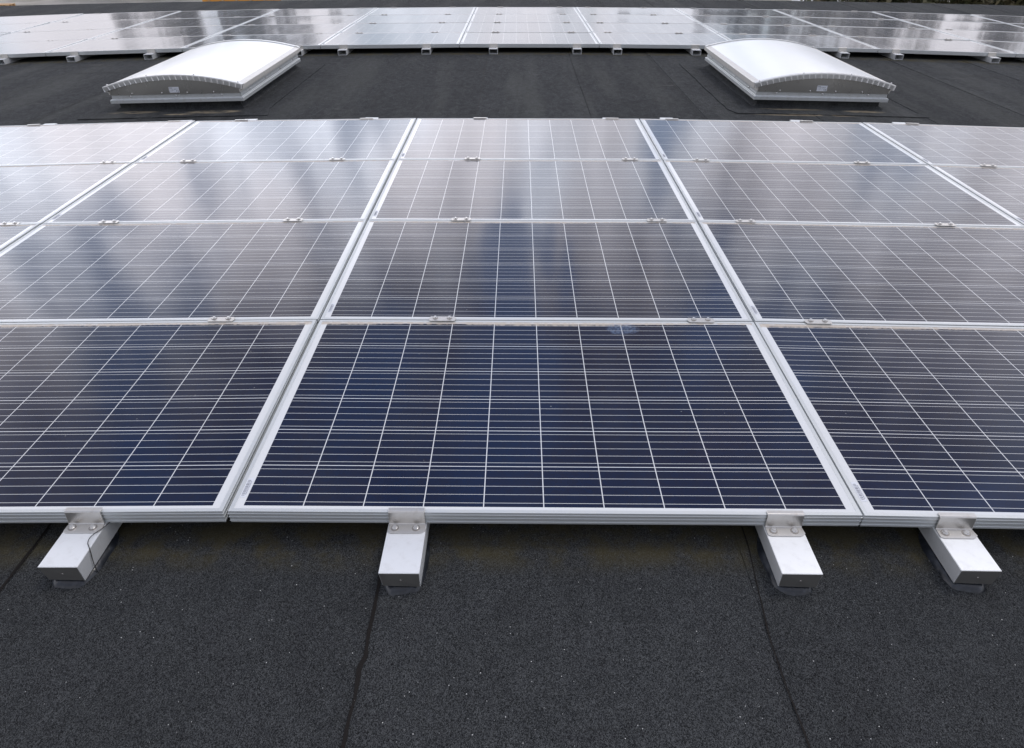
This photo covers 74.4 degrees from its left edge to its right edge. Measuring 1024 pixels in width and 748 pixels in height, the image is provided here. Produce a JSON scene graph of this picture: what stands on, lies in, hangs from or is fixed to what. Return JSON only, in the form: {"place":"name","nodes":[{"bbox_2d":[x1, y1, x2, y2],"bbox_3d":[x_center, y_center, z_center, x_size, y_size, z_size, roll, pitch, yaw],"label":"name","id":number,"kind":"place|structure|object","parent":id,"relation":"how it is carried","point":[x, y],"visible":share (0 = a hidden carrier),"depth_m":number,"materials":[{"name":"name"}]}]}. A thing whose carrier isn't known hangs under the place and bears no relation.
{"place":"outdoors","nodes":[
{"label":"outdoors","id":0,"kind":"place"},
{"bbox_2d":[0,3,15,5],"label":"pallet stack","id":1,"kind":"object","parent":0,"point":[7,4],"visible":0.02,"depth_m":39.76,"materials":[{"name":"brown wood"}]},
{"bbox_2d":[202,0,265,1],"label":"skip container","id":2,"kind":"object","parent":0,"point":[233,0],"visible":0.02,"depth_m":43.52,"materials":[{"name":"orange paint"}]},
{"bbox_2d":[0,0,949,5],"bbox_3d":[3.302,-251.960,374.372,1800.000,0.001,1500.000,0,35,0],"label":"ground","id":3,"kind":"structure","parent":0,"point":[36,2],"depth_m":50.69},
{"bbox_2d":[800,0,891,2],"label":"bush","id":4,"kind":"object","parent":3,"relation":"on","point":[889,1],"visible":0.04,"depth_m":19.32,"materials":[{"name":"green plant"}]},
{"bbox_2d":[854,0,947,3],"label":"bush","id":5,"kind":"object","parent":3,"relation":"on","point":[936,2],"visible":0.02,"depth_m":19.60,"materials":[{"name":"green plant"}]},
{"bbox_2d":[891,0,993,4],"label":"bush","id":6,"kind":"object","parent":3,"relation":"on","point":[931,1],"visible":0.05,"depth_m":19.26,"materials":[{"name":"green plant"}]},
{"bbox_2d":[940,0,1023,5],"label":"bush","id":7,"kind":"object","parent":3,"relation":"on","point":[1005,2],"visible":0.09,"depth_m":19.00,"materials":[{"name":"green plant"}]},
{"bbox_2d":[982,0,1023,5],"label":"bush","id":8,"kind":"object","parent":3,"relation":"on","point":[1020,3],"visible":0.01,"depth_m":19.77,"materials":[{"name":"green plant"}]},
{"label":"building wall","id":9,"kind":"structure","parent":0,"visible":0},
{"bbox_2d":[0,0,1023,747],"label":"roof","id":10,"kind":"structure","parent":9,"relation":"on","point":[202,634],"depth_m":1.63,"materials":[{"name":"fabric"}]},
{"bbox_2d":[0,523,51,590],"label":"roof seam","id":11,"kind":"object","parent":10,"relation":"on","point":[21,562],"visible":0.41,"depth_m":1.77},
{"bbox_2d":[0,19,124,64],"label":"mounting rail","id":12,"kind":"object","parent":10,"relation":"on","point":[4,59],"visible":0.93,"depth_m":8.11,"materials":[{"name":"metal"}]},
{"bbox_2d":[0,39,87,57],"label":"solar panel","id":13,"kind":"object","parent":12,"relation":"on","point":[26,49],"visible":0.97,"depth_m":8.49,"materials":[{"name":"glass"}]},
{"bbox_2d":[0,28,123,42],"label":"solar panel","id":14,"kind":"object","parent":12,"relation":"on","point":[46,35],"visible":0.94,"depth_m":9.37,"materials":[{"name":"glass"}]},
{"bbox_2d":[16,19,153,31],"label":"solar panel","id":15,"kind":"object","parent":12,"relation":"on","point":[79,25],"visible":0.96,"depth_m":10.16,"materials":[{"name":"glass"}]},
{"bbox_2d":[51,11,179,22],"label":"solar panel","id":16,"kind":"object","parent":12,"relation":"attached to","point":[118,16],"visible":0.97,"depth_m":10.98,"materials":[{"name":"glass"}]},
{"bbox_2d":[25,90,102,124],"bbox_3d":[-3.997,-2.884,6.757,0.029,0.007,3.750,0,35,0],"label":"roof seam","id":17,"kind":"object","parent":10,"relation":"on","point":[64,107],"visible":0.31,"depth_m":6.04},
{"bbox_2d":[0,120,192,224],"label":"mounting rail","id":18,"kind":"object","parent":10,"relation":"on","point":[10,223],"visible":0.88,"depth_m":3.44,"materials":[{"name":"metal"}]},
{"bbox_2d":[0,223,39,251],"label":"solar panel","id":19,"kind":"object","parent":18,"relation":"on","point":[10,235],"visible":0.69,"depth_m":3.34,"materials":[{"name":"glass"}]},
{"bbox_2d":[0,162,132,224],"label":"solar panel","id":20,"kind":"object","parent":18,"relation":"on","point":[33,194],"visible":0.89,"depth_m":3.91,"materials":[{"name":"glass"}]},
{"bbox_2d":[0,120,195,165],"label":"solar panel","id":21,"kind":"object","parent":18,"relation":"attached to","point":[133,142],"visible":0.96,"depth_m":4.68,"materials":[{"name":"glass"}]},
{"bbox_2d":[66,10,204,61],"bbox_3d":[-5.230,-4.957,9.762,0.121,0.127,4.283,-1,35,1],"label":"mounting rail","id":22,"kind":"object","parent":10,"relation":"on","point":[74,56],"visible":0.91,"depth_m":8.08,"materials":[{"name":"metal"}]},
{"bbox_2d":[46,35,211,55],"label":"solar panel","id":23,"kind":"object","parent":22,"relation":"attached to","point":[126,45],"visible":0.98,"depth_m":8.35,"materials":[{"name":"glass"}]},
{"bbox_2d":[98,119,257,223],"bbox_3d":[-2.042,-0.733,3.461,0.122,0.127,4.345,-1,35,1],"label":"mounting rail","id":24,"kind":"object","parent":10,"relation":"on","point":[117,221],"visible":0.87,"depth_m":3.43,"materials":[{"name":"metal"}]},
{"bbox_2d":[143,16,238,59],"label":"mounting rail","id":25,"kind":"object","parent":10,"relation":"on","point":[150,54],"visible":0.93,"depth_m":8.06,"materials":[{"name":"metal"}]},
{"bbox_2d":[91,25,237,38],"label":"solar panel","id":26,"kind":"object","parent":25,"relation":"attached to","point":[167,31],"visible":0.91,"depth_m":9.29,"materials":[{"name":"glass"}]},
{"bbox_2d":[128,16,259,27],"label":"solar panel","id":27,"kind":"object","parent":25,"relation":"on","point":[187,22],"visible":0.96,"depth_m":10.13,"materials":[{"name":"glass"}]},
{"bbox_2d":[157,9,277,18],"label":"solar panel","id":28,"kind":"object","parent":25,"relation":"attached to","point":[221,13],"visible":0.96,"depth_m":10.95,"materials":[{"name":"glass"}]},
{"bbox_2d":[77,64,324,119],"bbox_3d":[-2.848,-2.785,6.561,1.654,0.046,2.293,0,35,0],"label":"roof flashing","id":29,"kind":"object","parent":10,"relation":"on","point":[263,104],"visible":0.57,"depth_m":5.81,"materials":[{"name":"rubber"}]},
{"bbox_2d":[102,39,300,110],"bbox_3d":[-2.865,-2.907,6.500,1.198,0.311,1.868,-1,35,1],"label":"skylight","id":30,"kind":"object","parent":29,"relation":"on","point":[236,73],"visible":1,"depth_m":5.86,"materials":[{"name":"plastic"}]},
{"bbox_2d":[38,117,378,588],"bbox_3d":[-1.103,-0.742,3.447,0.121,0.127,4.343,0,35,1],"label":"mounting rail","id":31,"kind":"object","parent":10,"relation":"on","point":[66,562],"visible":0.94,"depth_m":1.74,"materials":[{"name":"metal"}]},
{"bbox_2d":[87,522,109,571],"bbox_3d":[-1.075,0.440,1.772,0.026,0.073,0.141,1,35,2],"label":"wire","id":32,"kind":"object","parent":31,"relation":"attached to","point":[89,547],"visible":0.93,"depth_m":1.73,"materials":[{"name":"black rubber"}]},
{"bbox_2d":[0,320,317,522],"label":"solar panel","id":33,"kind":"object","parent":31,"relation":"attached to","point":[152,421],"visible":0.98,"depth_m":2.12,"materials":[{"name":"glass"}]},
{"bbox_2d":[0,220,366,323],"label":"solar panel","id":34,"kind":"object","parent":31,"relation":"attached to","point":[181,271],"visible":0.94,"depth_m":2.96,"materials":[{"name":"glass"}]},
{"bbox_2d":[43,159,395,223],"bbox_3d":[-1.556,-1.039,3.833,1.654,0.040,0.996,0,35,1],"label":"solar panel","id":35,"kind":"object","parent":31,"relation":"attached to","point":[211,191],"visible":0.95,"depth_m":3.76,"materials":[{"name":"glass"}]},
{"bbox_2d":[136,118,415,161],"bbox_3d":[-1.545,-1.606,4.653,1.654,0.042,0.996,0,35,1],"label":"solar panel","id":36,"kind":"object","parent":31,"relation":"attached to","point":[276,140],"visible":0.98,"depth_m":4.60,"materials":[{"name":"glass"}]},
{"bbox_2d":[297,14,348,55],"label":"mounting rail","id":37,"kind":"object","parent":10,"relation":"on","point":[302,52],"visible":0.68,"depth_m":8.07,"materials":[{"name":"metal"}]},
{"bbox_2d":[182,33,337,51],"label":"solar panel","id":38,"kind":"object","parent":37,"relation":"on","point":[311,41],"visible":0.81,"depth_m":8.54,"materials":[{"name":"glass"}]},
{"bbox_2d":[241,15,365,24],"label":"solar panel","id":39,"kind":"object","parent":37,"relation":"on","point":[280,20],"visible":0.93,"depth_m":10.10,"materials":[{"name":"glass"}]},
{"bbox_2d":[341,576,380,747],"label":"roof seam","id":40,"kind":"object","parent":10,"relation":"on","point":[357,682],"visible":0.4,"depth_m":1.51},
{"bbox_2d":[338,7,396,54],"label":"mounting rail","id":41,"kind":"object","parent":10,"relation":"on","point":[343,50],"visible":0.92,"depth_m":8.02,"materials":[{"name":"metal"}]},
{"bbox_2d":[340,22,468,32],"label":"solar panel","id":42,"kind":"object","parent":41,"relation":"on","point":[407,27],"visible":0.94,"depth_m":9.24,"materials":[{"name":"glass"}]},
{"bbox_2d":[359,51,412,118],"bbox_3d":[-1.225,-2.915,6.706,0.022,0.023,3.750,0,35,0],"label":"roof seam","id":43,"kind":"object","parent":10,"relation":"on","point":[384,86],"visible":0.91,"depth_m":6.60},
{"bbox_2d":[378,117,485,595],"bbox_3d":[-0.256,-0.732,3.421,0.122,0.127,4.347,0,35,1],"label":"mounting rail","id":44,"kind":"object","parent":10,"relation":"on","point":[403,567],"visible":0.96,"depth_m":1.71,"materials":[{"name":"metal"}]},
{"bbox_2d":[398,118,661,159],"bbox_3d":[0.115,-1.608,4.635,1.654,0.040,0.996,0,35,0],"label":"solar panel","id":45,"kind":"object","parent":44,"relation":"attached to","point":[528,139],"visible":0.96,"depth_m":4.58,"materials":[{"name":"glass"}]},
{"bbox_2d":[369,159,695,220],"bbox_3d":[0.106,-1.040,3.814,1.654,0.040,0.996,0,35,0],"label":"solar panel","id":46,"kind":"object","parent":44,"relation":"on","point":[534,190],"visible":0.96,"depth_m":3.74,"materials":[{"name":"glass"}]},
{"bbox_2d":[320,220,752,321],"bbox_3d":[0.096,-0.472,2.994,1.654,0.040,0.996,0,35,0],"label":"solar panel","id":47,"kind":"object","parent":44,"relation":"attached to","point":[674,271],"visible":0.99,"depth_m":2.90,"materials":[{"name":"glass"}]},
{"bbox_2d":[228,320,862,525],"bbox_3d":[0.088,0.096,2.172,1.654,0.040,0.996,0,35,0],"label":"solar panel","id":48,"kind":"object","parent":44,"relation":"attached to","point":[592,422],"visible":1,"depth_m":2.03,"materials":[{"name":"glass"}]},
{"bbox_2d":[421,13,449,53],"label":"mounting rail","id":49,"kind":"object","parent":10,"relation":"on","point":[426,49],"visible":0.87,"depth_m":8.01,"materials":[{"name":"metal"}]},
{"bbox_2d":[320,32,464,48],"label":"solar panel","id":50,"kind":"object","parent":49,"relation":"on","point":[405,40],"visible":0.98,"depth_m":8.29,"materials":[{"name":"glass"}]},
{"bbox_2d":[355,14,472,22],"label":"solar panel","id":51,"kind":"object","parent":49,"relation":"on","point":[426,18],"visible":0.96,"depth_m":10.08,"materials":[{"name":"glass"}]},
{"bbox_2d":[367,7,475,14],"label":"solar panel","id":52,"kind":"object","parent":49,"relation":"attached to","point":[425,10],"visible":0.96,"depth_m":10.90,"materials":[{"name":"glass"}]},
{"bbox_2d":[489,13,500,53],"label":"mounting rail","id":53,"kind":"object","parent":10,"relation":"on","point":[493,48],"visible":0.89,"depth_m":8.00,"materials":[{"name":"metal"}]},
{"bbox_2d":[474,7,578,13],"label":"solar panel","id":54,"kind":"object","parent":53,"relation":"on","point":[526,10],"visible":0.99,"depth_m":10.91,"materials":[{"name":"glass"}]},
{"bbox_2d":[470,14,583,21],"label":"solar panel","id":55,"kind":"object","parent":53,"relation":"on","point":[526,17],"visible":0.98,"depth_m":10.03,"materials":[{"name":"glass"}]},
{"bbox_2d":[465,22,590,31],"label":"solar panel","id":56,"kind":"object","parent":53,"relation":"on","point":[528,26],"visible":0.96,"depth_m":9.21,"materials":[{"name":"glass"}]},
{"bbox_2d":[460,32,598,47],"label":"solar panel","id":57,"kind":"object","parent":53,"relation":"on","point":[527,39],"visible":1,"depth_m":8.30,"materials":[{"name":"glass"}]},
{"bbox_2d":[564,13,581,53],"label":"mounting rail","id":58,"kind":"object","parent":10,"relation":"on","point":[576,49],"visible":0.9,"depth_m":8.00,"materials":[{"name":"metal"}]},
{"bbox_2d":[591,13,621,54],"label":"mounting rail","id":59,"kind":"object","parent":10,"relation":"on","point":[616,49],"visible":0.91,"depth_m":8.00,"materials":[{"name":"metal"}]},
{"bbox_2d":[640,7,700,54],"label":"mounting rail","id":60,"kind":"object","parent":10,"relation":"on","point":[694,50],"visible":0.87,"depth_m":8.00,"materials":[{"name":"metal"}]},
{"bbox_2d":[575,7,684,14],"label":"solar panel","id":61,"kind":"object","parent":60,"relation":"attached to","point":[625,11],"visible":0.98,"depth_m":10.86,"materials":[{"name":"glass"}]},
{"bbox_2d":[580,14,700,23],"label":"solar panel","id":62,"kind":"object","parent":60,"relation":"on","point":[614,18],"visible":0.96,"depth_m":10.04,"materials":[{"name":"glass"}]},
{"bbox_2d":[586,22,717,33],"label":"solar panel","id":63,"kind":"object","parent":60,"relation":"on","point":[648,27],"visible":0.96,"depth_m":9.22,"materials":[{"name":"glass"}]},
{"bbox_2d":[592,32,727,48],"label":"solar panel","id":64,"kind":"object","parent":60,"relation":"on","point":[652,40],"visible":0.89,"depth_m":8.33,"materials":[{"name":"glass"}]},
{"bbox_2d":[643,50,704,118],"bbox_3d":[1.572,-2.900,6.685,0.024,0.023,3.750,0,35,0],"label":"roof seam","id":65,"kind":"object","parent":10,"relation":"on","point":[673,84],"visible":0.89,"depth_m":6.66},
{"bbox_2d":[602,118,822,595],"bbox_3d":[0.726,-0.732,3.423,0.122,0.127,4.342,1,35,0],"label":"mounting rail","id":66,"kind":"object","parent":10,"relation":"on","point":[788,559],"visible":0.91,"depth_m":1.71,"materials":[{"name":"metal"}]},
{"bbox_2d":[741,525,810,747],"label":"roof seam","id":67,"kind":"object","parent":10,"relation":"on","point":[772,645],"visible":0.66,"depth_m":1.56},
{"bbox_2d":[745,8,849,57],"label":"mounting rail","id":68,"kind":"object","parent":10,"relation":"on","point":[841,53],"visible":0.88,"depth_m":8.01,"materials":[{"name":"metal"}]},
{"bbox_2d":[702,24,842,35],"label":"solar panel","id":69,"kind":"object","parent":68,"relation":"on","point":[766,29],"visible":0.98,"depth_m":9.23,"materials":[{"name":"glass"}]},
{"bbox_2d":[719,34,877,51],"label":"solar panel","id":70,"kind":"object","parent":68,"relation":"on","point":[828,43],"visible":0.47,"depth_m":8.44,"materials":[{"name":"glass"}]},
{"bbox_2d":[679,63,928,117],"bbox_3d":[2.670,-2.800,6.565,1.662,0.042,2.258,0,35,0],"label":"roof flashing","id":71,"kind":"object","parent":10,"relation":"on","point":[727,97],"visible":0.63,"depth_m":5.82,"materials":[{"name":"rubber"}]},
{"bbox_2d":[704,38,895,109],"bbox_3d":[2.652,-2.916,6.494,1.198,0.311,1.868,1,35,0],"label":"skylight","id":72,"kind":"object","parent":71,"relation":"on","point":[762,72],"visible":1,"depth_m":5.84,"materials":[{"name":"plastic"}]},
{"bbox_2d":[660,118,1001,593],"bbox_3d":[1.173,-0.735,3.435,0.123,0.127,4.345,1,35,0],"label":"mounting rail","id":73,"kind":"object","parent":10,"relation":"on","point":[959,557],"visible":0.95,"depth_m":1.72,"materials":[{"name":"metal"}]},
{"bbox_2d":[663,160,1023,226],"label":"solar panel","id":74,"kind":"object","parent":73,"relation":"on","point":[825,193],"visible":0.95,"depth_m":3.74,"materials":[{"name":"glass"}]},
{"bbox_2d":[698,221,1023,326],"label":"solar panel","id":75,"kind":"object","parent":73,"relation":"on","point":[887,274],"visible":0.95,"depth_m":2.94,"materials":[{"name":"glass"},{"name":"silicon"},{"name":"aluminium"}]},
{"bbox_2d":[754,322,1023,528],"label":"solar panel","id":76,"kind":"object","parent":73,"relation":"attached to","point":[917,425],"visible":0.99,"depth_m":2.12,"materials":[{"name":"glass"},{"name":"silicon"},{"name":"aluminium"}]},
{"bbox_2d":[783,9,903,59],"bbox_3d":[4.577,-4.947,9.697,0.121,0.127,4.283,1,34,-1],"label":"mounting rail","id":77,"kind":"object","parent":10,"relation":"on","point":[895,54],"visible":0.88,"depth_m":8.02,"materials":[{"name":"metal"}]},
{"bbox_2d":[773,9,898,19],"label":"solar panel","id":78,"kind":"object","parent":77,"relation":"attached to","point":[835,14],"visible":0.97,"depth_m":10.88,"materials":[{"name":"glass"}]},
{"bbox_2d":[818,26,969,40],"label":"solar panel","id":79,"kind":"object","parent":77,"relation":"attached to","point":[891,32],"visible":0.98,"depth_m":9.23,"materials":[{"name":"glass"}]},
{"bbox_2d":[845,36,1015,56],"bbox_3d":[5.183,-4.099,8.435,1.654,0.042,0.996,2,34,-1],"label":"solar panel","id":80,"kind":"object","parent":77,"relation":"attached to","point":[932,46],"visible":0.97,"depth_m":8.29,"materials":[{"name":"glass"}]},
{"bbox_2d":[790,120,955,225],"bbox_3d":[2.175,-0.714,3.429,0.121,0.127,4.343,1,35,0],"label":"mounting rail","id":81,"kind":"object","parent":10,"relation":"on","point":[937,224],"visible":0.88,"depth_m":4.19,"materials":[{"name":"metal"}]},
{"bbox_2d":[640,119,926,164],"bbox_3d":[1.773,-1.590,4.629,1.654,0.040,0.996,1,35,0],"label":"solar panel","id":82,"kind":"object","parent":81,"relation":"on","point":[770,141],"visible":0.95,"depth_m":4.57,"materials":[{"name":"glass"}]},
{"bbox_2d":[878,18,1000,62],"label":"mounting rail","id":83,"kind":"object","parent":10,"relation":"on","point":[991,57],"visible":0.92,"depth_m":8.03,"materials":[{"name":"metal"}]},
{"bbox_2d":[794,17,929,28],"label":"solar panel","id":84,"kind":"object","parent":83,"relation":"attached to","point":[874,23],"visible":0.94,"depth_m":10.06,"materials":[{"name":"glass"}]},
{"bbox_2d":[892,122,997,166],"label":"mounting rail","id":85,"kind":"object","parent":10,"relation":"on","point":[992,165],"visible":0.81,"depth_m":4.62,"materials":[{"name":"metal"}]},
{"bbox_2d":[863,122,1023,167],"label":"solar panel","id":86,"kind":"object","parent":85,"relation":"on","point":[957,145],"visible":0.97,"depth_m":4.65,"materials":[{"name":"glass"},{"name":"silicon"},{"name":"aluminium"}]},
{"bbox_2d":[929,165,1023,224],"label":"solar panel","id":87,"kind":"object","parent":85,"relation":"on","point":[1001,189],"visible":0.95,"depth_m":3.94,"materials":[{"name":"glass"},{"name":"silicon"},{"name":"aluminium"}]},
{"bbox_2d":[884,11,1023,60],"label":"mounting rail","id":88,"kind":"object","parent":10,"relation":"on","point":[1020,58],"visible":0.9,"depth_m":8.32,"materials":[{"name":"metal"}]},
{"bbox_2d":[872,11,1002,22],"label":"solar panel","id":89,"kind":"object","parent":88,"relation":"attached to","point":[936,17],"visible":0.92,"depth_m":10.90,"materials":[{"name":"glass"}]},
{"bbox_2d":[900,19,1023,32],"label":"solar panel","id":90,"kind":"object","parent":88,"relation":"attached to","point":[980,26],"visible":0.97,"depth_m":10.09,"materials":[{"name":"glass"}]},
{"bbox_2d":[932,29,1023,42],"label":"solar panel","id":91,"kind":"object","parent":88,"relation":"attached to","point":[994,36],"visible":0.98,"depth_m":9.31,"materials":[{"name":"glass"}]},
{"bbox_2d":[971,40,1023,57],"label":"solar panel","id":92,"kind":"object","parent":88,"relation":"attached to","point":[1017,48],"visible":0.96,"depth_m":8.54,"materials":[{"name":"glass"}]},
{"bbox_2d":[971,14,1023,23],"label":"solar panel","id":93,"kind":"object","parent":10,"relation":"on","point":[1012,19],"visible":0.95,"depth_m":11.01,"materials":[{"name":"glass"}]},
{"bbox_2d":[1006,23,1023,27],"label":"solar panel","id":94,"kind":"object","parent":10,"relation":"on","point":[1019,25],"visible":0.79,"depth_m":10.40,"materials":[{"name":"glass"}]},
{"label":"mounting rail","id":95,"kind":"object","parent":10,"relation":"on","visible":0},
{"bbox_2d":[213,23,352,35],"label":"solar panel","id":96,"kind":"object","parent":95,"relation":"attached to","point":[284,29],"visible":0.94,"depth_m":9.26,"materials":[{"name":"glass"}]},
{"bbox_2d":[261,8,375,16],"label":"solar panel","id":97,"kind":"object","parent":95,"relation":"attached to","point":[322,11],"visible":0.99,"depth_m":10.93,"materials":[{"name":"glass"}]},
{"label":"mounting rail","id":98,"kind":"object","parent":10,"relation":"on","visible":0},
{"bbox_2d":[0,22,49,32],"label":"solar panel","id":99,"kind":"object","parent":98,"relation":"attached to","point":[11,28],"visible":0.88,"depth_m":10.30,"materials":[{"name":"glass"}]},
{"bbox_2d":[0,13,82,23],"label":"solar panel","id":100,"kind":"object","parent":98,"relation":"attached to","point":[28,19],"visible":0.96,"depth_m":11.07,"materials":[{"name":"glass"}]},
{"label":"mounting rail","id":101,"kind":"object","parent":10,"relation":"on","visible":0},
{"bbox_2d":[675,8,791,16],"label":"solar panel","id":102,"kind":"object","parent":101,"relation":"attached to","point":[730,12],"visible":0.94,"depth_m":10.89,"materials":[{"name":"glass"}]},
{"bbox_2d":[687,15,815,25],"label":"solar panel","id":103,"kind":"object","parent":101,"relation":"attached to","point":[748,20],"visible":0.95,"depth_m":10.04,"materials":[{"name":"glass"}]}
]}

